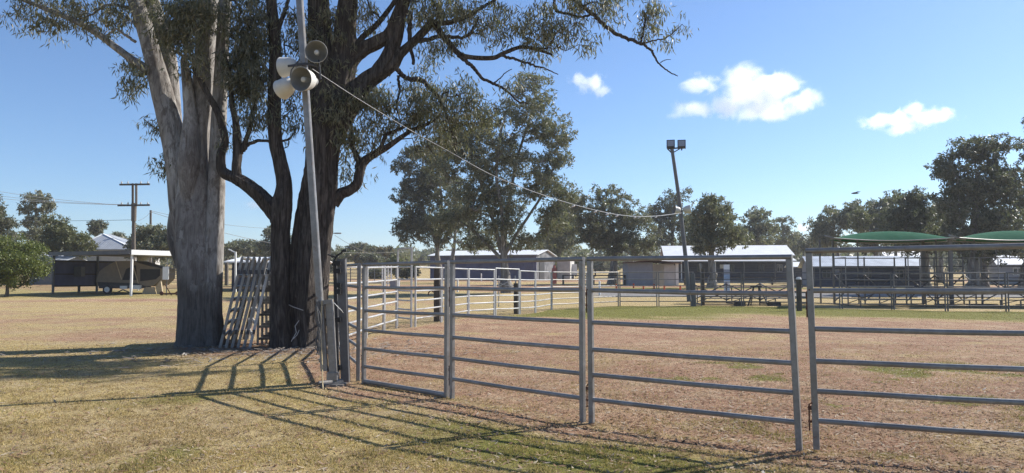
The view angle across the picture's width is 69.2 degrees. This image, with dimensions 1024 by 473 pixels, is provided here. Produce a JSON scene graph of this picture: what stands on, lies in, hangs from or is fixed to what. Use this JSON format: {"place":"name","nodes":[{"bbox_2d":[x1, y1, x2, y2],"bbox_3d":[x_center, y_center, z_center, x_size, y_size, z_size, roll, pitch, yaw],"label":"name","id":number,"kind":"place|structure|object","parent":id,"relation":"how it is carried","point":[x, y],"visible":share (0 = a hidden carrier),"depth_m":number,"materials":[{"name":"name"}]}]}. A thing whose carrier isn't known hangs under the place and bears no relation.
{"place":"outdoors","nodes":[
{"label":"outdoors","id":0,"kind":"place"},
{"bbox_2d":[0,262,1023,472],"bbox_3d":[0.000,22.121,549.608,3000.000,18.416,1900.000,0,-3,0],"label":"ground","id":1,"kind":"structure","parent":0,"point":[34,302],"depth_m":11.76,"materials":[{"name":"brown plant"}]},
{"bbox_2d":[0,194,22,241],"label":"eucalypt","id":2,"kind":"object","parent":1,"relation":"on","point":[7,223],"visible":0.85,"depth_m":79.55,"materials":[{"name":"green plant"}]},
{"bbox_2d":[0,233,54,296],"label":"round bush","id":3,"kind":"object","parent":1,"relation":"on","point":[16,259],"visible":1,"depth_m":50.18,"materials":[{"name":"green plant"}]},
{"bbox_2d":[16,190,57,244],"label":"eucalypt","id":4,"kind":"object","parent":1,"relation":"on","point":[47,206],"visible":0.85,"depth_m":104.66,"materials":[{"name":"green plant"}]},
{"bbox_2d":[29,256,87,284],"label":"garage","id":5,"kind":"structure","parent":1,"relation":"on","point":[46,280],"depth_m":79.84,"materials":[{"name":"metal"}]},
{"bbox_2d":[32,265,51,283],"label":"roller door","id":6,"kind":"structure","parent":5,"relation":"in","point":[47,280],"depth_m":79.81,"materials":[{"name":"metal"}]},
{"bbox_2d":[31,213,99,258],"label":"bushy tree","id":7,"kind":"object","parent":1,"relation":"on","point":[59,235],"visible":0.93,"depth_m":83.32,"materials":[{"name":"green plant"}]},
{"bbox_2d":[86,218,108,236],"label":"eucalypt","id":8,"kind":"object","parent":1,"relation":"on","point":[96,228],"visible":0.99,"depth_m":117.66,"materials":[{"name":"green plant"}]},
{"bbox_2d":[49,250,171,295],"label":"carport","id":9,"kind":"object","parent":1,"relation":"on","point":[79,274],"visible":0.59,"depth_m":55.97,"materials":[{"name":"weathered galvanised steel"},{"name":"white paint"},{"name":"dark timber"}]},
{"bbox_2d":[0,0,230,346],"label":"smooth bark gum","id":10,"kind":"object","parent":1,"relation":"on","point":[196,204],"visible":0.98,"depth_m":16.68,"materials":[{"name":"grey plant"}]},
{"bbox_2d":[83,234,159,264],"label":"house","id":11,"kind":"structure","parent":1,"relation":"on","point":[109,242],"depth_m":88.47,"materials":[{"name":"white paint"}]},
{"bbox_2d":[117,181,149,260],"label":"power pole","id":12,"kind":"object","parent":1,"relation":"on","point":[133,205],"visible":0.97,"depth_m":75.06,"materials":[{"name":"brown wood"}]},
{"bbox_2d":[96,261,175,293],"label":"camper trailer","id":13,"kind":"object","parent":1,"relation":"on","point":[146,275],"visible":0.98,"depth_m":54.12,"materials":[{"name":"beige fabric"}]},
{"bbox_2d":[122,222,171,263],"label":"eucalypt","id":14,"kind":"object","parent":1,"relation":"on","point":[149,237],"visible":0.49,"depth_m":83.21,"materials":[{"name":"green plant"}]},
{"bbox_2d":[219,256,245,347],"bbox_3d":[-6.417,1.479,17.185,0.474,1.998,2.205,1,-3,-16],"label":"stacked fence","id":15,"kind":"object","parent":1,"relation":"on","point":[227,320],"visible":0.65,"depth_m":16.21,"materials":[{"name":"metal"}]},
{"bbox_2d":[225,256,251,347],"bbox_3d":[-6.305,1.479,17.183,0.474,1.998,2.205,1,-3,-17],"label":"stacked fence","id":16,"kind":"object","parent":1,"relation":"on","point":[235,311],"visible":0.84,"depth_m":16.26,"materials":[{"name":"metal"}]},
{"bbox_2d":[231,256,255,347],"bbox_3d":[-6.193,1.479,17.181,0.475,1.998,2.205,1,-3,-18],"label":"stacked fence","id":17,"kind":"object","parent":1,"relation":"on","point":[244,299],"visible":0.96,"depth_m":16.24,"materials":[{"name":"metal"}]},
{"bbox_2d":[224,238,263,259],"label":"eucalypt","id":18,"kind":"object","parent":1,"relation":"on","point":[246,248],"visible":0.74,"depth_m":128.82,"materials":[{"name":"green plant"}]},
{"bbox_2d":[237,256,260,346],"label":"stacked fence","id":19,"kind":"object","parent":1,"relation":"on","point":[249,301],"visible":0.97,"depth_m":16.20,"materials":[{"name":"metal"}]},
{"bbox_2d":[242,256,266,347],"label":"stacked fence","id":20,"kind":"object","parent":1,"relation":"on","point":[253,303],"visible":0.92,"depth_m":16.26,"materials":[{"name":"metal"}]},
{"bbox_2d":[191,0,321,348],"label":"forked dark tree","id":21,"kind":"object","parent":1,"relation":"on","point":[247,79],"visible":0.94,"depth_m":16.30,"materials":[{"name":"brown plant"}]},
{"bbox_2d":[247,256,270,347],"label":"stacked fence","id":22,"kind":"object","parent":1,"relation":"on","point":[255,321],"visible":0.65,"depth_m":16.23,"materials":[{"name":"metal"}]},
{"bbox_2d":[257,267,269,344],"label":"stacked fence","id":23,"kind":"object","parent":1,"relation":"on","point":[263,326],"visible":0.22,"depth_m":16.80,"materials":[{"name":"metal"}]},
{"bbox_2d":[261,274,270,343],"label":"stacked fence","id":24,"kind":"object","parent":1,"relation":"on","point":[262,309],"visible":0.29,"depth_m":16.91,"materials":[{"name":"metal"}]},
{"bbox_2d":[265,274,270,343],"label":"stacked fence","id":25,"kind":"object","parent":1,"relation":"on","point":[266,317],"visible":0.26,"depth_m":17.03,"materials":[{"name":"metal"}]},
{"bbox_2d":[255,226,291,256],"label":"eucalypt","id":26,"kind":"object","parent":1,"relation":"on","point":[265,247],"visible":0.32,"depth_m":119.09,"materials":[{"name":"green plant"}]},
{"bbox_2d":[223,257,331,290],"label":"pavilion","id":27,"kind":"structure","parent":1,"relation":"on","point":[242,267],"depth_m":59.92,"materials":[{"name":"white paint"}]},
{"bbox_2d":[288,0,346,386],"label":"speaker pole","id":28,"kind":"object","parent":1,"relation":"on","point":[330,361],"visible":0.82,"depth_m":10.72,"materials":[{"name":"metal"}]},
{"bbox_2d":[273,78,294,99],"bbox_3d":[-3.259,-2.151,10.736,0.384,0.307,0.299,-3,-4,43],"label":"horn speaker","id":29,"kind":"object","parent":28,"relation":"attached to","point":[283,88],"visible":0.78,"depth_m":10.69},
{"bbox_2d":[276,57,301,77],"bbox_3d":[-3.233,-2.495,10.903,0.347,0.303,0.304,-1,-3,17],"label":"horn speaker","id":30,"kind":"object","parent":28,"relation":"attached to","point":[282,67],"visible":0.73,"depth_m":10.82},
{"bbox_2d":[290,67,317,90],"bbox_3d":[-2.968,-2.211,10.624,0.348,0.340,0.432,0,-3,0],"label":"horn speaker","id":31,"kind":"object","parent":28,"relation":"attached to","point":[303,79],"visible":1,"depth_m":10.58},
{"bbox_2d":[305,40,327,62],"bbox_3d":[-2.812,-2.647,10.820,0.315,0.317,0.388,0,-3,0],"label":"horn speaker","id":32,"kind":"object","parent":28,"relation":"attached to","point":[315,51],"visible":1,"depth_m":10.80},
{"bbox_2d":[315,300,320,354],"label":"loose wires","id":33,"kind":"object","parent":28,"relation":"attached to","point":[318,308],"visible":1,"depth_m":10.51,"materials":[{"name":"grey metal"}]},
{"bbox_2d":[318,249,349,384],"bbox_3d":[-2.630,1.166,10.972,0.528,1.973,0.276,2,-4,-35],"label":"gate post","id":34,"kind":"object","parent":1,"relation":"on","point":[341,299],"visible":0.88,"depth_m":10.99,"materials":[{"name":"metal"}]},
{"bbox_2d":[337,263,360,380],"bbox_3d":[-2.765,1.341,12.456,0.054,1.777,2.889,1,-3,-19],"label":"portable fence","id":35,"kind":"object","parent":1,"relation":"on","point":[357,327],"visible":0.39,"depth_m":11.11,"materials":[{"name":"metal"}]},
{"bbox_2d":[344,241,368,251],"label":"shrub","id":36,"kind":"object","parent":1,"relation":"on","point":[360,245],"visible":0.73,"depth_m":189.08,"materials":[{"name":"green plant"}]},
{"bbox_2d":[348,249,372,272],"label":"shrub","id":37,"kind":"object","parent":1,"relation":"on","point":[355,256],"visible":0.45,"depth_m":158.89,"materials":[{"name":"green plant"}]},
{"bbox_2d":[357,252,385,262],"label":"shrub","id":38,"kind":"object","parent":1,"relation":"on","point":[370,258],"visible":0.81,"depth_m":148.94,"materials":[{"name":"green plant"}]},
{"bbox_2d":[367,267,384,337],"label":"portable fence","id":39,"kind":"object","parent":1,"relation":"on","point":[383,302],"visible":0.85,"depth_m":19.50,"materials":[{"name":"metal"}]},
{"bbox_2d":[368,268,389,278],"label":"shrub","id":40,"kind":"object","parent":1,"relation":"on","point":[378,273],"visible":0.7,"depth_m":108.94,"materials":[{"name":"green plant"}]},
{"bbox_2d":[375,245,395,270],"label":"shrub","id":41,"kind":"object","parent":1,"relation":"on","point":[381,250],"visible":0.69,"depth_m":178.89,"materials":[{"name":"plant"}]},
{"bbox_2d":[384,266,397,329],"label":"portable fence","id":42,"kind":"object","parent":1,"relation":"on","point":[396,297],"visible":0.81,"depth_m":21.01,"materials":[{"name":"metal"}]},
{"bbox_2d":[397,247,412,326],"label":"gate","id":43,"kind":"structure","parent":1,"relation":"on","point":[410,279],"depth_m":21.95,"materials":[{"name":"metal"}]},
{"bbox_2d":[361,260,449,397],"bbox_3d":[-1.516,1.227,10.219,1.962,1.766,0.062,-3,-4,45],"label":"portable fence","id":44,"kind":"object","parent":1,"relation":"on","point":[445,336],"visible":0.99,"depth_m":10.07,"materials":[{"name":"metal"}]},
{"bbox_2d":[392,261,421,278],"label":"shrub","id":45,"kind":"object","parent":1,"relation":"on","point":[404,273],"visible":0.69,"depth_m":104.13,"materials":[{"name":"green plant"}]},
{"bbox_2d":[414,266,441,326],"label":"portable fence","id":46,"kind":"object","parent":1,"relation":"on","point":[416,291],"visible":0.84,"depth_m":22.62,"materials":[{"name":"metal"}]},
{"bbox_2d":[428,268,439,321],"bbox_3d":[-2.579,1.981,24.529,0.402,1.847,0.180,0,-3,0],"label":"timber post","id":47,"kind":"object","parent":1,"relation":"on","point":[437,292],"visible":0.76,"depth_m":24.45,"materials":[{"name":"wood"}]},
{"bbox_2d":[388,136,481,266],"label":"eucalypt","id":48,"kind":"object","parent":1,"relation":"on","point":[418,193],"visible":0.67,"depth_m":89.45,"materials":[{"name":"green plant"}]},
{"bbox_2d":[442,267,468,321],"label":"portable fence","id":49,"kind":"object","parent":1,"relation":"on","point":[458,296],"visible":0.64,"depth_m":26.05,"materials":[{"name":"metal"}]},
{"bbox_2d":[423,122,494,259],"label":"eucalypt","id":50,"kind":"object","parent":1,"relation":"on","point":[455,200],"visible":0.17,"depth_m":83.91,"materials":[{"name":"green plant"}]},
{"bbox_2d":[468,268,494,315],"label":"portable fence","id":51,"kind":"object","parent":1,"relation":"on","point":[469,296],"visible":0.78,"depth_m":27.75,"materials":[{"name":"metal"}]},
{"bbox_2d":[428,246,556,279],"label":"machinery shed","id":52,"kind":"structure","parent":1,"relation":"on","point":[488,274],"depth_m":100.54,"materials":[{"name":"blue painted sheet steel"},{"name":"zinc"},{"name":"galvanised steel"}]},
{"bbox_2d":[289,0,698,347],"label":"spreading ironbark","id":53,"kind":"object","parent":1,"relation":"on","point":[336,110],"visible":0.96,"depth_m":16.63,"materials":[{"name":"green plant"}]},
{"bbox_2d":[420,71,582,292],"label":"eucalypt","id":54,"kind":"object","parent":1,"relation":"on","point":[496,194],"visible":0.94,"depth_m":55.77,"materials":[{"name":"green plant"}]},
{"bbox_2d":[2,234,1010,272],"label":"woodland","id":55,"kind":"object","parent":1,"relation":"on","point":[405,255],"visible":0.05,"depth_m":190.95,"materials":[{"name":"green plant"}]},
{"bbox_2d":[495,268,519,315],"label":"portable fence","id":56,"kind":"object","parent":1,"relation":"on","point":[518,295],"visible":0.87,"depth_m":29.44,"materials":[{"name":"metal"}]},
{"bbox_2d":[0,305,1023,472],"bbox_3d":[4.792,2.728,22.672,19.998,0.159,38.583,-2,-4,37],"label":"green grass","id":57,"kind":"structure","parent":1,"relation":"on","point":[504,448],"depth_m":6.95,"materials":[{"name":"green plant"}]},
{"bbox_2d":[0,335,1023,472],"bbox_3d":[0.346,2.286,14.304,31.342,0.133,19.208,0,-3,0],"label":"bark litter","id":58,"kind":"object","parent":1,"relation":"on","point":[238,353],"visible":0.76,"depth_m":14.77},
{"bbox_2d":[448,257,585,422],"bbox_3d":[-0.021,1.139,8.717,0.062,1.760,2.245,3,-4,-45],"label":"portable fence","id":59,"kind":"object","parent":1,"relation":"on","point":[581,373],"visible":0.98,"depth_m":8.52,"materials":[{"name":"metal"}]},
{"bbox_2d":[520,270,535,313],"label":"portable fence","id":60,"kind":"object","parent":1,"relation":"on","point":[534,294],"visible":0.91,"depth_m":31.06,"materials":[{"name":"metal"}]},
{"bbox_2d":[536,271,551,309],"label":"portable fence","id":61,"kind":"object","parent":1,"relation":"on","point":[550,279],"visible":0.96,"depth_m":33.81,"materials":[{"name":"metal"}]},
{"bbox_2d":[532,192,586,256],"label":"eucalypt","id":62,"kind":"object","parent":1,"relation":"on","point":[561,242],"visible":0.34,"depth_m":110.89,"materials":[{"name":"green plant"}]},
{"bbox_2d":[557,261,573,278],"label":"annex","id":63,"kind":"object","parent":1,"relation":"on","point":[564,266],"visible":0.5,"depth_m":106.32,"materials":[{"name":"white metal"}]},
{"bbox_2d":[552,272,586,309],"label":"portable fence","id":64,"kind":"object","parent":1,"relation":"on","point":[566,286],"visible":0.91,"depth_m":35.74,"materials":[{"name":"metal"}]},
{"bbox_2d":[593,272,618,305],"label":"portable fence","id":65,"kind":"object","parent":1,"relation":"on","point":[607,286],"visible":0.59,"depth_m":38.14,"materials":[{"name":"metal"}]},
{"bbox_2d":[565,184,662,283],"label":"eucalypt","id":66,"kind":"object","parent":1,"relation":"on","point":[600,233],"visible":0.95,"depth_m":79.37,"materials":[{"name":"green plant"}]},
{"bbox_2d":[619,272,656,305],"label":"portable fence","id":67,"kind":"object","parent":1,"relation":"on","point":[620,296],"visible":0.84,"depth_m":38.64,"materials":[{"name":"metal"}]},
{"bbox_2d":[619,260,681,284],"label":"toilet block","id":68,"kind":"structure","parent":1,"relation":"on","point":[649,266],"depth_m":74.95,"materials":[{"name":"white paint"}]},
{"bbox_2d":[637,186,692,253],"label":"eucalypt","id":69,"kind":"object","parent":1,"relation":"on","point":[669,221],"visible":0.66,"depth_m":114.59,"materials":[{"name":"green plant"}]},
{"bbox_2d":[658,272,693,305],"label":"portable fence","id":70,"kind":"object","parent":1,"relation":"on","point":[670,285],"visible":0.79,"depth_m":38.70,"materials":[{"name":"metal"}]},
{"bbox_2d":[667,147,695,305],"bbox_3d":[8.833,-0.533,38.565,1.401,8.354,0.500,0,-3,0],"label":"floodlight pole","id":71,"kind":"object","parent":1,"relation":"on","point":[690,282],"visible":0.94,"depth_m":38.50,"materials":[{"name":"metal"}]},
{"bbox_2d":[313,69,678,218],"bbox_3d":[2.966,-1.355,24.711,0.095,1.281,30.099,-1,-3,23],"label":"speaker cable","id":72,"kind":"object","parent":71,"relation":"attached to","point":[573,205],"visible":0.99,"depth_m":18.44,"materials":[{"name":"metal"}]},
{"bbox_2d":[585,254,802,451],"bbox_3d":[1.687,1.066,7.285,2.188,1.769,0.062,-2,-4,34],"label":"portable fence","id":73,"kind":"object","parent":1,"relation":"on","point":[791,331],"visible":0.98,"depth_m":7.18,"materials":[{"name":"metal"}]},
{"bbox_2d":[676,212,755,245],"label":"eucalypt","id":74,"kind":"object","parent":1,"relation":"on","point":[689,235],"visible":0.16,"depth_m":107.55,"materials":[{"name":"green plant"}]},
{"bbox_2d":[687,192,752,286],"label":"eucalypt","id":75,"kind":"object","parent":1,"relation":"on","point":[711,213],"visible":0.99,"depth_m":65.56,"materials":[{"name":"green plant"}]},
{"bbox_2d":[700,272,741,305],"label":"portable fence","id":76,"kind":"object","parent":1,"relation":"on","point":[701,285],"visible":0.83,"depth_m":38.59,"materials":[{"name":"metal"}]},
{"bbox_2d":[660,245,796,282],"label":"showground hall","id":77,"kind":"structure","parent":1,"relation":"on","point":[742,266],"depth_m":86.93,"materials":[{"name":"metal"}]},
{"bbox_2d":[684,277,801,284],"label":"timber rail fence","id":78,"kind":"object","parent":1,"relation":"on","point":[747,281],"visible":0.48,"depth_m":75.81,"materials":[{"name":"wood"}]},
{"bbox_2d":[695,282,805,303],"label":"bleacher","id":79,"kind":"object","parent":1,"relation":"on","point":[731,287],"visible":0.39,"depth_m":40.77,"materials":[{"name":"metal"}]},
{"bbox_2d":[734,285,780,305],"bbox_3d":[12.875,3.131,39.100,2.350,1.113,0.625,0,-3,0],"label":"picnic table","id":80,"kind":"object","parent":1,"relation":"on","point":[768,303],"visible":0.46,"depth_m":38.86,"materials":[{"name":"grey wood"}]},
{"bbox_2d":[738,205,782,244],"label":"eucalypt","id":81,"kind":"object","parent":1,"relation":"on","point":[758,227],"visible":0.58,"depth_m":119.38,"materials":[{"name":"green plant"}]},
{"bbox_2d":[743,272,786,305],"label":"portable fence","id":82,"kind":"object","parent":1,"relation":"on","point":[759,285],"visible":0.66,"depth_m":38.21,"materials":[{"name":"metal"}]},
{"bbox_2d":[770,215,799,248],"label":"eucalypt","id":83,"kind":"object","parent":1,"relation":"on","point":[785,229],"visible":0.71,"depth_m":139.63,"materials":[{"name":"green plant"}]},
{"bbox_2d":[796,279,801,310],"bbox_3d":[13.111,2.725,33.902,0.202,1.532,0.180,0,-3,0],"label":"timber post","id":84,"kind":"object","parent":1,"relation":"on","point":[799,293],"visible":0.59,"depth_m":33.83,"materials":[{"name":"grey wood"}]},
{"bbox_2d":[786,231,831,256],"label":"eucalypt","id":85,"kind":"object","parent":1,"relation":"on","point":[800,245],"visible":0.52,"depth_m":148.17,"materials":[{"name":"green plant"}]},
{"bbox_2d":[794,272,840,308],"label":"portable fence","id":86,"kind":"object","parent":1,"relation":"on","point":[839,303],"visible":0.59,"depth_m":36.35,"materials":[{"name":"metal"}]},
{"bbox_2d":[803,199,866,255],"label":"eucalypt","id":87,"kind":"object","parent":1,"relation":"on","point":[820,226],"visible":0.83,"depth_m":104.37,"materials":[{"name":"green plant"}]},
{"bbox_2d":[798,256,929,286],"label":"stable shed","id":88,"kind":"structure","parent":1,"relation":"on","point":[826,263],"depth_m":70.33,"materials":[{"name":"metal"}]},
{"bbox_2d":[841,273,892,309],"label":"portable fence","id":89,"kind":"object","parent":1,"relation":"on","point":[842,286],"visible":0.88,"depth_m":35.58,"materials":[{"name":"metal"}]},
{"bbox_2d":[845,193,904,255],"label":"eucalypt","id":90,"kind":"object","parent":1,"relation":"on","point":[859,218],"visible":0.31,"depth_m":91.83,"materials":[{"name":"green plant"}]},
{"bbox_2d":[850,189,900,255],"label":"eucalypt","id":91,"kind":"object","parent":1,"relation":"on","point":[874,207],"visible":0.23,"depth_m":99.62,"materials":[{"name":"green plant"}]},
{"bbox_2d":[833,257,926,306],"bbox_3d":[19.250,2.378,39.011,3.360,2.650,3.245,0,-3,0],"label":"bleacher","id":92,"kind":"object","parent":1,"relation":"on","point":[864,276],"visible":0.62,"depth_m":39.81,"materials":[{"name":"metal"}]},
{"bbox_2d":[819,231,955,303],"bbox_3d":[20.321,1.751,39.864,8.188,4.073,3.451,0,-3,0],"label":"shade sail","id":93,"kind":"object","parent":1,"relation":"on","point":[890,237],"visible":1,"depth_m":39.05,"materials":[{"name":"green fabric"}]},
{"bbox_2d":[805,243,1023,449],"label":"portable fence","id":94,"kind":"object","parent":1,"relation":"on","point":[816,421],"visible":1,"depth_m":6.30,"materials":[{"name":"metal"}]},
{"bbox_2d":[882,185,947,285],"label":"eucalypt","id":95,"kind":"object","parent":1,"relation":"on","point":[912,216],"visible":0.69,"depth_m":65.63,"materials":[{"name":"green plant"}]},
{"bbox_2d":[892,272,945,310],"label":"portable fence","id":96,"kind":"object","parent":1,"relation":"on","point":[944,299],"visible":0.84,"depth_m":34.35,"materials":[{"name":"metal"}]},
{"bbox_2d":[920,201,961,282],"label":"eucalypt","id":97,"kind":"object","parent":1,"relation":"on","point":[940,261],"visible":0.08,"depth_m":83.73,"materials":[{"name":"green plant"}]},
{"bbox_2d":[904,257,1001,307],"bbox_3d":[22.850,2.359,38.611,3.160,2.650,3.245,0,-3,0],"label":"bleacher","id":98,"kind":"object","parent":1,"relation":"on","point":[934,276],"visible":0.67,"depth_m":39.38,"materials":[{"name":"metal"}]},
{"bbox_2d":[924,132,1023,285],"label":"eucalypt","id":99,"kind":"object","parent":1,"relation":"on","point":[969,191],"visible":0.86,"depth_m":57.38,"materials":[{"name":"green plant"}]},
{"bbox_2d":[946,272,1006,311],"bbox_3d":[20.900,2.488,33.414,2.553,1.758,0.055,0,-3,4],"label":"portable fence","id":100,"kind":"object","parent":1,"relation":"on","point":[948,299],"visible":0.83,"depth_m":33.40,"materials":[{"name":"metal"}]},
{"bbox_2d":[935,231,1023,303],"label":"shade sail","id":101,"kind":"object","parent":1,"relation":"on","point":[1004,237],"visible":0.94,"depth_m":38.73,"materials":[{"name":"green fabric"}]},
{"bbox_2d":[964,205,1009,286],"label":"eucalypt","id":102,"kind":"object","parent":1,"relation":"on","point":[985,269],"visible":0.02,"depth_m":62.70,"materials":[{"name":"green plant"}]},
{"bbox_2d":[980,257,1023,307],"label":"bleacher","id":103,"kind":"object","parent":1,"relation":"on","point":[998,284],"visible":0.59,"depth_m":39.10,"materials":[{"name":"metal"}]},
{"bbox_2d":[987,255,1023,283],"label":"stable shed","id":104,"kind":"structure","parent":1,"relation":"on","point":[1013,262],"depth_m":76.84,"materials":[{"name":"metal"}]},
{"bbox_2d":[1003,117,1023,285],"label":"eucalypt","id":105,"kind":"object","parent":1,"relation":"on","point":[1018,162],"visible":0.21,"depth_m":61.74,"materials":[{"name":"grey plant"}]},
{"bbox_2d":[1007,272,1023,311],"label":"portable fence","id":106,"kind":"object","parent":1,"relation":"on","point":[1008,280],"visible":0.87,"depth_m":33.16,"materials":[{"name":"metal"}]},
{"bbox_2d":[0,0,1023,255],"label":"sky","id":107,"kind":"structure","parent":0,"point":[792,108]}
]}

